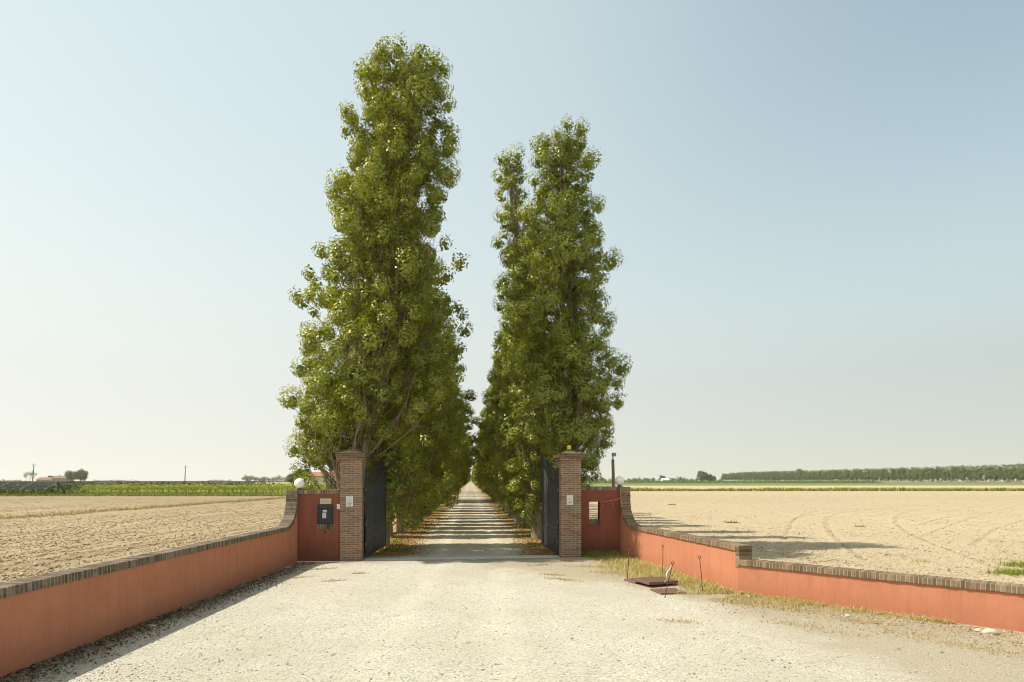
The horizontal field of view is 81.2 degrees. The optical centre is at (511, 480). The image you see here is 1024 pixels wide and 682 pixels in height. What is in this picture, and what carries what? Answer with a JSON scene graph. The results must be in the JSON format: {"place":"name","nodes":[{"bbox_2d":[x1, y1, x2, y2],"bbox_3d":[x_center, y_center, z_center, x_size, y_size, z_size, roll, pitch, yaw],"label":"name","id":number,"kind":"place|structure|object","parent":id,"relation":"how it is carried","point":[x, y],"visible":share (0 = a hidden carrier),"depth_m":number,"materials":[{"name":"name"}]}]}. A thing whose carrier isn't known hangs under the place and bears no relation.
{"place":"outdoors","nodes":[
{"label":"outdoors","id":0,"kind":"place"},
{"bbox_2d":[6,491,285,493],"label":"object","id":1,"kind":"structure","parent":0,"point":[178,492],"depth_m":115.59,"materials":[{"name":"green plant"}]},
{"bbox_2d":[0,484,80,493],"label":"vine row","id":2,"kind":"object","parent":1,"relation":"on","point":[52,489],"visible":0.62,"depth_m":91.47,"materials":[{"name":"green plant"}]},
{"bbox_2d":[0,481,85,493],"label":"hail net","id":3,"kind":"object","parent":1,"relation":"on","point":[9,486],"visible":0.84,"depth_m":90.34,"materials":[{"name":"grey"}]},
{"bbox_2d":[0,483,94,493],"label":"vine row","id":4,"kind":"object","parent":1,"relation":"on","point":[55,490],"visible":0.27,"depth_m":94.47,"materials":[{"name":"green plant"}]},
{"bbox_2d":[0,492,285,495],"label":"grass strip","id":5,"kind":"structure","parent":1,"relation":"on","point":[144,494],"depth_m":89.16,"materials":[{"name":"green plant"}]},
{"bbox_2d":[7,481,279,492],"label":"vine row","id":6,"kind":"object","parent":1,"relation":"on","point":[183,490],"visible":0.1,"depth_m":114.48,"materials":[{"name":"green plant"}]},
{"bbox_2d":[0,481,293,493],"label":"hail net","id":7,"kind":"object","parent":1,"relation":"on","point":[144,483],"visible":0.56,"depth_m":105.91,"materials":[{"name":"grey"}]},
{"bbox_2d":[25,482,273,492],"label":"vine row","id":8,"kind":"object","parent":1,"relation":"on","point":[185,489],"visible":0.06,"depth_m":111.47,"materials":[{"name":"green plant"}]},
{"bbox_2d":[78,484,337,493],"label":"vine row","id":9,"kind":"object","parent":1,"relation":"on","point":[204,487],"visible":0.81,"depth_m":92.74,"materials":[{"name":"green plant"}]},
{"bbox_2d":[97,483,330,493],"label":"vine row","id":10,"kind":"object","parent":1,"relation":"on","point":[189,486],"visible":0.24,"depth_m":96.67,"materials":[{"name":"green plant"}]},
{"bbox_2d":[105,484,325,493],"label":"vine row","id":11,"kind":"object","parent":1,"relation":"on","point":[210,485],"visible":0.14,"depth_m":101.26,"materials":[{"name":"green plant"}]},
{"bbox_2d":[6,484,323,490],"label":"vineyard ground","id":12,"kind":"structure","parent":0,"point":[178,490],"depth_m":138.86,"materials":[{"name":"green plant"}]},
{"bbox_2d":[286,473,293,483],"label":"broadleaf tree","id":13,"kind":"object","parent":12,"relation":"on","point":[290,478],"visible":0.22,"depth_m":217.92,"materials":[{"name":"green plant"}]},
{"bbox_2d":[310,472,338,485],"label":"house","id":14,"kind":"structure","parent":12,"relation":"on","point":[319,476],"depth_m":200.00,"materials":[{"name":"ceramic"}]},
{"bbox_2d":[0,496,395,582],"bbox_3d":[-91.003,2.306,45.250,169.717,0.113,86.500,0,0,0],"label":"ploughed field","id":15,"kind":"structure","parent":0,"point":[76,499],"depth_m":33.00,"materials":[{"name":"soil"}]},
{"bbox_2d":[0,496,285,519],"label":"dry field strip","id":16,"kind":"object","parent":15,"relation":"on","point":[61,513],"visible":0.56,"depth_m":46.41,"materials":[{"name":"beige plant"}]},
{"bbox_2d":[365,483,547,557],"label":"avenue road","id":17,"kind":"structure","parent":0,"point":[468,531],"depth_m":25.82,"materials":[{"name":"beige gravel"}]},
{"bbox_2d":[276,31,465,515],"bbox_3d":[-4.377,-5.572,18.585,5.871,15.842,4.175,0,0,0],"label":"poplar tree","id":18,"kind":"object","parent":17,"relation":"on","point":[382,246],"visible":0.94,"depth_m":18.09,"materials":[{"name":"green plant"}]},
{"bbox_2d":[288,108,469,545],"bbox_3d":[-4.644,-5.580,21.247,6.362,15.866,2.563,0,0,-12],"label":"poplar tree","id":19,"kind":"object","parent":17,"relation":"on","point":[392,454],"visible":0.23,"depth_m":21.09,"materials":[{"name":"green plant"}]},
{"bbox_2d":[299,190,473,537],"bbox_3d":[-5.126,-5.861,24.505,7.146,16.414,2.354,0,0,-7],"label":"poplar tree","id":20,"kind":"object","parent":17,"relation":"on","point":[455,352],"visible":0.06,"depth_m":24.60,"materials":[{"name":"green plant"}]},
{"bbox_2d":[340,240,463,531],"bbox_3d":[-5.525,-4.528,26.691,6.815,13.760,2.399,0,0,-5],"label":"poplar tree","id":21,"kind":"object","parent":17,"relation":"on","point":[451,436],"visible":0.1,"depth_m":26.68,"materials":[{"name":"green plant"}]},
{"bbox_2d":[350,203,468,528],"bbox_3d":[-5.354,-5.658,29.198,6.522,16.022,2.628,0,0,2],"label":"poplar tree","id":22,"kind":"object","parent":17,"relation":"on","point":[461,317],"visible":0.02,"depth_m":29.09,"materials":[{"name":"green plant"}]},
{"bbox_2d":[409,336,477,520],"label":"poplar tree","id":23,"kind":"object","parent":17,"relation":"on","point":[460,419],"visible":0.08,"depth_m":31.44,"materials":[{"name":"green plant"}]},
{"bbox_2d":[425,258,466,508],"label":"poplar tree","id":24,"kind":"object","parent":17,"relation":"on","point":[462,350],"visible":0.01,"depth_m":37.15,"materials":[{"name":"green plant"}]},
{"bbox_2d":[431,295,466,503],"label":"poplar tree","id":25,"kind":"object","parent":17,"relation":"on","point":[464,369],"visible":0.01,"depth_m":44.85,"materials":[{"name":"green plant"}]},
{"bbox_2d":[416,259,488,521],"bbox_3d":[-4.649,-5.233,33.899,7.476,15.173,2.632,0,0,-12],"label":"poplar tree","id":26,"kind":"object","parent":17,"relation":"on","point":[476,452],"visible":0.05,"depth_m":34.11,"materials":[{"name":"green plant"}]},
{"bbox_2d":[431,399,473,476],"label":"poplar tree","id":27,"kind":"object","parent":17,"relation":"on","point":[462,429],"visible":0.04,"depth_m":38.90,"materials":[{"name":"green plant"}]},
{"bbox_2d":[428,314,479,477],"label":"poplar tree","id":28,"kind":"object","parent":17,"relation":"on","point":[448,433],"visible":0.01,"depth_m":42.08,"materials":[{"name":"green plant"}]},
{"bbox_2d":[443,371,466,474],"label":"poplar tree","id":29,"kind":"object","parent":17,"relation":"on","point":[457,443],"depth_m":50.20,"materials":[{"name":"green plant"}]},
{"bbox_2d":[438,354,474,505],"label":"poplar tree","id":30,"kind":"object","parent":17,"relation":"on","point":[473,413],"depth_m":52.86,"materials":[{"name":"green plant"}]},
{"bbox_2d":[445,371,472,447],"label":"poplar tree","id":31,"kind":"object","parent":17,"relation":"on","point":[456,398],"visible":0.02,"depth_m":56.30,"materials":[{"name":"green plant"}]},
{"bbox_2d":[438,333,480,476],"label":"poplar tree","id":32,"kind":"object","parent":17,"relation":"on","point":[467,427],"visible":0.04,"depth_m":46.97,"materials":[{"name":"green plant"}]},
{"bbox_2d":[450,388,469,491],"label":"poplar tree","id":33,"kind":"object","parent":17,"relation":"on","point":[465,480],"visible":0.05,"depth_m":64.24,"materials":[{"name":"green plant"}]},
{"bbox_2d":[371,498,557,555],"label":"golden leaf litter","id":34,"kind":"object","parent":17,"relation":"on","point":[414,535],"visible":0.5,"depth_m":23.90,"materials":[{"name":"yellow plant"}]},
{"bbox_2d":[471,398,502,505],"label":"poplar tree","id":35,"kind":"object","parent":17,"relation":"on","point":[481,460],"visible":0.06,"depth_m":52.68,"materials":[{"name":"green plant"}]},
{"bbox_2d":[475,359,506,510],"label":"poplar tree","id":36,"kind":"object","parent":17,"relation":"on","point":[486,395],"depth_m":44.90,"materials":[{"name":"green plant"}]},
{"bbox_2d":[478,367,507,509],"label":"poplar tree","id":37,"kind":"object","parent":17,"relation":"on","point":[486,455],"depth_m":47.41,"materials":[{"name":"green plant"}]},
{"bbox_2d":[478,333,513,496],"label":"poplar tree","id":38,"kind":"object","parent":17,"relation":"on","point":[495,479],"visible":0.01,"depth_m":37.01,"materials":[{"name":"green plant"}]},
{"bbox_2d":[481,333,512,515],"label":"poplar tree","id":39,"kind":"object","parent":17,"relation":"on","point":[485,415],"visible":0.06,"depth_m":39.56,"materials":[{"name":"green plant"}]},
{"bbox_2d":[487,328,508,513],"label":"poplar tree","id":40,"kind":"object","parent":17,"relation":"on","point":[498,427],"depth_m":41.91,"materials":[{"name":"green plant"}]},
{"bbox_2d":[475,330,530,526],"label":"poplar tree","id":41,"kind":"object","parent":17,"relation":"on","point":[490,425],"visible":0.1,"depth_m":29.75,"materials":[{"name":"green plant"}]},
{"bbox_2d":[483,337,523,520],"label":"poplar tree","id":42,"kind":"object","parent":17,"relation":"on","point":[496,472],"visible":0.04,"depth_m":34.50,"materials":[{"name":"green plant"}]},
{"bbox_2d":[490,321,521,523],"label":"poplar tree","id":43,"kind":"object","parent":17,"relation":"on","point":[497,360],"visible":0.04,"depth_m":32.27,"materials":[{"name":"green plant"}]},
{"bbox_2d":[486,262,556,531],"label":"poplar tree","id":44,"kind":"object","parent":17,"relation":"on","point":[507,425],"visible":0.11,"depth_m":26.51,"materials":[{"name":"green plant"}]},
{"bbox_2d":[490,142,552,538],"bbox_3d":[0.570,-5.553,24.001,2.910,15.808,2.055,0,0,0],"label":"poplar tree","id":45,"kind":"object","parent":17,"relation":"on","point":[531,455],"visible":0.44,"depth_m":23.82,"materials":[{"name":"green plant"}]},
{"bbox_2d":[497,113,632,497],"bbox_3d":[1.814,-5.089,21.102,4.228,14.876,4.106,0,0,38],"label":"poplar tree","id":46,"kind":"object","parent":17,"relation":"on","point":[561,375],"visible":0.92,"depth_m":20.43,"materials":[{"name":"green plant"}]},
{"bbox_2d":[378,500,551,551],"bbox_3d":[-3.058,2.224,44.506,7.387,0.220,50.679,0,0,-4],"label":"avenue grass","id":47,"kind":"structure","parent":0,"point":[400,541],"depth_m":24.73,"materials":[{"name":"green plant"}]},
{"bbox_2d":[0,0,1023,480],"label":"sky","id":48,"kind":"structure","parent":0,"point":[814,212],"materials":[{"name":"blue"}]},
{"bbox_2d":[3,557,1023,681],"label":"gravel forecourt","id":49,"kind":"structure","parent":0,"point":[502,568],"depth_m":8.96,"materials":[{"name":"beige gravel"}]},
{"bbox_2d":[0,490,298,678],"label":"garden wall","id":50,"kind":"structure","parent":49,"relation":"on","point":[48,616],"depth_m":9.28,"materials":[{"name":"orange paint"}]},
{"bbox_2d":[0,561,318,681],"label":"leaf litter","id":51,"kind":"object","parent":49,"relation":"on","point":[177,611],"visible":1,"depth_m":9.03,"materials":[{"name":"brown plant"}]},
{"bbox_2d":[297,489,339,561],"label":"gate wall","id":52,"kind":"structure","parent":49,"relation":"on","point":[315,542],"depth_m":17.29,"materials":[{"name":"red paint"}]},
{"bbox_2d":[294,478,304,489],"bbox_3d":[-6.160,0.101,17.320,0.296,0.326,0.296,0,0,0],"label":"globe lamp","id":53,"kind":"object","parent":52,"relation":"on","point":[299,483],"visible":1,"depth_m":17.23,"materials":[{"name":"white glass"}]},
{"bbox_2d":[317,505,332,523],"bbox_3d":[-5.413,0.978,17.339,0.434,0.549,0.210,0,0,-7],"label":"mailbox","id":54,"kind":"object","parent":52,"relation":"attached to","point":[324,514],"visible":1,"depth_m":17.26,"materials":[{"name":"green paint"}]},
{"bbox_2d":[319,509,330,522],"bbox_3d":[-5.404,1.032,17.268,0.360,0.400,0.014,0,0,-7],"label":"door","id":55,"kind":"structure","parent":54,"relation":"in","point":[328,513],"depth_m":17.26,"materials":[{"name":"black paint"}]},
{"bbox_2d":[320,498,330,503],"bbox_3d":[-5.399,0.605,17.306,0.315,0.165,0.026,0,0,-7],"label":"name plate","id":56,"kind":"object","parent":52,"relation":"attached to","point":[325,500],"visible":1,"depth_m":17.30,"materials":[{"name":"beige stone"}]},
{"bbox_2d":[336,450,368,560],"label":"gate pillar","id":57,"kind":"structure","parent":49,"relation":"on","point":[352,518],"depth_m":17.36,"materials":[{"name":"brick"}]},
{"bbox_2d":[346,496,352,505],"bbox_3d":[-4.716,0.605,17.346,0.200,0.300,0.013,0,0,-7],"label":"plaque","id":58,"kind":"object","parent":57,"relation":"attached to","point":[349,500],"visible":1,"depth_m":17.34,"materials":[{"name":"white ceramic"}]},
{"bbox_2d":[365,456,385,556],"bbox_3d":[-4.350,0.690,19.136,0.050,3.140,2.982,0,0,-1],"label":"gate leaf","id":59,"kind":"object","parent":57,"relation":"attached to","point":[375,523],"visible":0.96,"depth_m":19.00,"materials":[{"name":"black paint"}]},
{"bbox_2d":[363,555,558,560],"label":"gate sill","id":60,"kind":"structure","parent":49,"relation":"on","point":[470,557],"depth_m":18.05,"materials":[{"name":"concrete"}]},
{"bbox_2d":[553,451,584,557],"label":"gate pillar","id":61,"kind":"structure","parent":49,"relation":"on","point":[569,464],"depth_m":18.16,"materials":[{"name":"brick"}]},
{"bbox_2d":[541,453,558,553],"bbox_3d":[1.249,0.640,19.841,0.050,3.240,2.952,0,0,-7],"label":"gate leaf","id":62,"kind":"object","parent":61,"relation":"attached to","point":[549,516],"visible":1,"depth_m":19.83,"materials":[{"name":"black paint"}]},
{"bbox_2d":[567,495,572,504],"bbox_3d":[1.761,0.593,18.146,0.200,0.295,0.013,0,0,-7],"label":"plaque","id":63,"kind":"object","parent":61,"relation":"attached to","point":[569,499],"visible":1,"depth_m":18.14,"materials":[{"name":"white ceramic"}]},
{"bbox_2d":[581,486,623,552],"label":"gate wall","id":64,"kind":"structure","parent":49,"relation":"on","point":[602,532],"depth_m":18.81,"materials":[{"name":"red paint"}]},
{"bbox_2d":[615,476,623,485],"bbox_3d":[3.420,0.027,18.980,0.296,0.326,0.296,0,0,0],"label":"globe lamp","id":65,"kind":"object","parent":64,"relation":"on","point":[619,480],"visible":1,"depth_m":18.88,"materials":[{"name":"white glass"}]},
{"bbox_2d":[581,549,625,558],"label":"green grass","id":66,"kind":"structure","parent":49,"relation":"on","point":[595,553],"depth_m":18.31,"materials":[{"name":"green plant"}]},
{"bbox_2d":[624,577,645,583],"bbox_3d":[3.050,2.308,13.830,0.740,0.056,0.500,-1,0,-20],"label":"drain cover","id":67,"kind":"object","parent":49,"relation":"on","point":[630,580],"visible":0.25,"depth_m":13.71,"materials":[{"name":"metal"}]},
{"bbox_2d":[634,577,677,584],"bbox_3d":[3.241,2.249,13.420,0.800,0.071,0.550,1,0,-24],"label":"drain cover","id":68,"kind":"object","parent":67,"relation":"on","point":[653,580],"visible":0.96,"depth_m":13.28,"materials":[{"name":"metal"}]},
{"bbox_2d":[572,550,737,595],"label":"grass","id":69,"kind":"structure","parent":49,"relation":"on","point":[638,566],"depth_m":14.82,"materials":[{"name":"yellow plant"}]},
{"bbox_2d":[650,588,685,594],"bbox_3d":[3.270,2.321,12.520,0.560,0.030,0.520,0,0,-12],"label":"drain cover","id":70,"kind":"object","parent":49,"relation":"on","point":[661,591],"visible":0.91,"depth_m":12.44,"materials":[{"name":"metal"}]},
{"bbox_2d":[619,487,751,591],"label":"garden wall","id":71,"kind":"structure","parent":49,"relation":"on","point":[718,561],"depth_m":14.76,"materials":[{"name":"orange paint"}]},
{"bbox_2d":[721,591,954,624],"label":"straw grass","id":72,"kind":"structure","parent":49,"relation":"on","point":[739,594],"depth_m":11.02,"materials":[{"name":"beige plant"}]},
{"bbox_2d":[700,596,1023,664],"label":"verge grit","id":73,"kind":"object","parent":49,"relation":"on","point":[969,629],"visible":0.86,"depth_m":9.68,"materials":[{"name":"gravel"}]},
{"bbox_2d":[738,559,1023,631],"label":"garden wall","id":74,"kind":"structure","parent":49,"relation":"on","point":[995,604],"depth_m":10.43,"materials":[{"name":"orange paint"}]},
{"bbox_2d":[981,628,999,634],"bbox_3d":[7.294,2.299,9.102,0.249,0.090,0.176,0,0,0],"label":"rock","id":75,"kind":"object","parent":49,"relation":"on","point":[988,631],"visible":0.98,"depth_m":9.05,"materials":[{"name":"stone"}]},
{"bbox_2d":[256,481,1023,483],"bbox_3d":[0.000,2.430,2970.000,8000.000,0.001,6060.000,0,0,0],"label":"ground","id":76,"kind":"structure","parent":0,"point":[749,481],"depth_m":711.38,"materials":[{"name":"green plant"}]},
{"bbox_2d":[36,475,73,480],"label":"farmhouse","id":77,"kind":"object","parent":76,"relation":"on","point":[59,478],"visible":0.66,"depth_m":610.07,"materials":[{"name":"tile"}]},
{"bbox_2d":[64,470,74,480],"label":"broadleaf tree","id":78,"kind":"object","parent":76,"relation":"on","point":[68,474],"visible":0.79,"depth_m":597.26,"materials":[{"name":"green plant"}]},
{"bbox_2d":[72,468,88,480],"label":"broadleaf tree","id":79,"kind":"object","parent":76,"relation":"on","point":[80,474],"visible":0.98,"depth_m":598.01,"materials":[{"name":"green plant"}]},
{"bbox_2d":[0,474,286,480],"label":"distant treeline","id":80,"kind":"object","parent":76,"relation":"on","point":[248,478],"visible":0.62,"depth_m":897.64,"materials":[{"name":"green plant"}]},
{"bbox_2d":[611,453,615,485],"bbox_3d":[4.130,0.713,24.168,0.210,3.656,0.215,0,0,0],"label":"floodlight pole","id":81,"kind":"object","parent":76,"relation":"on","point":[613,470],"visible":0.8,"depth_m":24.15,"materials":[{"name":"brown metal"}]},
{"bbox_2d":[284,559,1023,660],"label":"dry grass","id":82,"kind":"structure","parent":0,"point":[738,602],"depth_m":10.12,"materials":[{"name":"beige plant"}]},
{"bbox_2d":[531,491,1023,584],"bbox_3d":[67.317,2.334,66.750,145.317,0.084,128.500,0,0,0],"label":"tilled field","id":83,"kind":"structure","parent":0,"point":[1002,497],"depth_m":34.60,"materials":[{"name":"soil"}]},
{"bbox_2d":[667,503,1023,576],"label":"field weeds","id":84,"kind":"object","parent":83,"relation":"on","point":[1014,571],"visible":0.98,"depth_m":15.04,"materials":[{"name":"green plant"}]},
{"bbox_2d":[582,481,1023,485],"bbox_3d":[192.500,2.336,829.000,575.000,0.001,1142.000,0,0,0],"label":"crop field","id":85,"kind":"structure","parent":0,"point":[791,484],"depth_m":345.35,"materials":[{"name":"green plant"}]},
{"bbox_2d":[593,476,722,481],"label":"horizon bushes","id":86,"kind":"object","parent":85,"relation":"on","point":[653,479],"visible":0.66,"depth_m":997.85,"materials":[{"name":"green plant"}]},
{"bbox_2d":[697,470,707,480],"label":"tree","id":87,"kind":"object","parent":85,"relation":"on","point":[701,475],"visible":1,"depth_m":875.37,"materials":[{"name":"green plant"}]},
{"bbox_2d":[585,480,882,483],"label":"maize strip","id":88,"kind":"object","parent":85,"relation":"on","point":[759,481],"visible":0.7,"depth_m":471.21,"materials":[{"name":"green plant"}]},
{"bbox_2d":[624,485,1023,489],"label":"field","id":89,"kind":"structure","parent":0,"point":[880,487],"depth_m":230.81,"materials":[{"name":"soil"}]},
{"bbox_2d":[630,486,1023,490],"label":"ditch grass","id":90,"kind":"structure","parent":89,"relation":"on","point":[846,489],"depth_m":131.10,"materials":[{"name":"green plant"}]},
{"bbox_2d":[988,482,1023,482],"bbox_3d":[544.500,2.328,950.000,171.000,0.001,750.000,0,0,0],"label":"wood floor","id":91,"kind":"structure","parent":0,"point":[1005,482],"depth_m":681.52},
{"bbox_2d":[725,462,1023,481],"bbox_3d":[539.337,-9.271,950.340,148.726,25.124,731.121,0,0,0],"label":"poplar woodland","id":92,"kind":"object","parent":91,"relation":"on","point":[1008,466],"visible":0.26,"depth_m":819.83,"materials":[{"name":"green plant"}]},
{"bbox_2d":[890,468,895,479],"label":"wood poplar","id":93,"kind":"object","parent":91,"relation":"on","point":[892,474],"visible":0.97,"depth_m":824.90,"materials":[{"name":"green plant"}]},
{"bbox_2d":[901,468,906,481],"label":"wood poplar","id":94,"kind":"object","parent":91,"relation":"on","point":[903,474],"visible":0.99,"depth_m":807.19,"materials":[{"name":"green plant"}]},
{"bbox_2d":[914,469,919,479],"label":"wood poplar","id":95,"kind":"object","parent":91,"relation":"on","point":[916,474],"visible":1,"depth_m":783.79,"materials":[{"name":"green plant"}]},
{"bbox_2d":[934,468,940,480],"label":"wood poplar","id":96,"kind":"object","parent":91,"relation":"on","point":[936,473],"visible":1,"depth_m":753.62,"materials":[{"name":"green plant"}]},
{"bbox_2d":[949,466,956,481],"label":"wood poplar","id":97,"kind":"object","parent":91,"relation":"on","point":[951,470],"visible":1,"depth_m":730.26,"materials":[{"name":"green plant"}]},
{"bbox_2d":[953,467,960,478],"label":"wood poplar","id":98,"kind":"object","parent":91,"relation":"on","point":[957,469],"visible":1,"depth_m":725.20,"materials":[{"name":"green plant"}]},
{"bbox_2d":[961,467,967,481],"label":"wood poplar","id":99,"kind":"object","parent":91,"relation":"on","point":[964,474],"visible":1,"depth_m":714.86,"materials":[{"name":"green plant"}]},
{"bbox_2d":[977,467,983,479],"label":"wood poplar","id":100,"kind":"object","parent":91,"relation":"on","point":[980,473],"visible":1,"depth_m":693.44,"materials":[{"name":"green plant"}]},
{"bbox_2d":[985,466,994,481],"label":"wood poplar","id":101,"kind":"object","parent":91,"relation":"on","point":[988,473],"visible":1,"depth_m":681.69,"materials":[{"name":"green plant"}]},
{"bbox_2d":[991,470,997,479],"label":"wood poplar","id":102,"kind":"object","parent":91,"relation":"on","point":[994,476],"visible":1,"depth_m":676.48,"materials":[{"name":"green plant"}]},
{"bbox_2d":[997,466,1003,479],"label":"wood poplar","id":103,"kind":"object","parent":91,"relation":"on","point":[999,475],"visible":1,"depth_m":670.72,"materials":[{"name":"green plant"}]},
{"bbox_2d":[1000,468,1006,482],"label":"wood poplar","id":104,"kind":"object","parent":91,"relation":"on","point":[1003,471],"visible":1,"depth_m":666.82,"materials":[{"name":"green plant"}]},
{"bbox_2d":[1008,467,1014,482],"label":"wood poplar","id":105,"kind":"object","parent":91,"relation":"on","point":[1011,476],"visible":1,"depth_m":656.38,"materials":[{"name":"green plant"}]},
{"bbox_2d":[1013,467,1019,482],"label":"wood poplar","id":106,"kind":"object","parent":91,"relation":"on","point":[1015,475],"visible":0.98,"depth_m":651.49,"materials":[{"name":"green plant"}]},
{"bbox_2d":[1018,468,1023,482],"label":"wood poplar","id":107,"kind":"object","parent":91,"relation":"on","point":[1020,473],"visible":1,"depth_m":645.63,"materials":[{"name":"green plant"}]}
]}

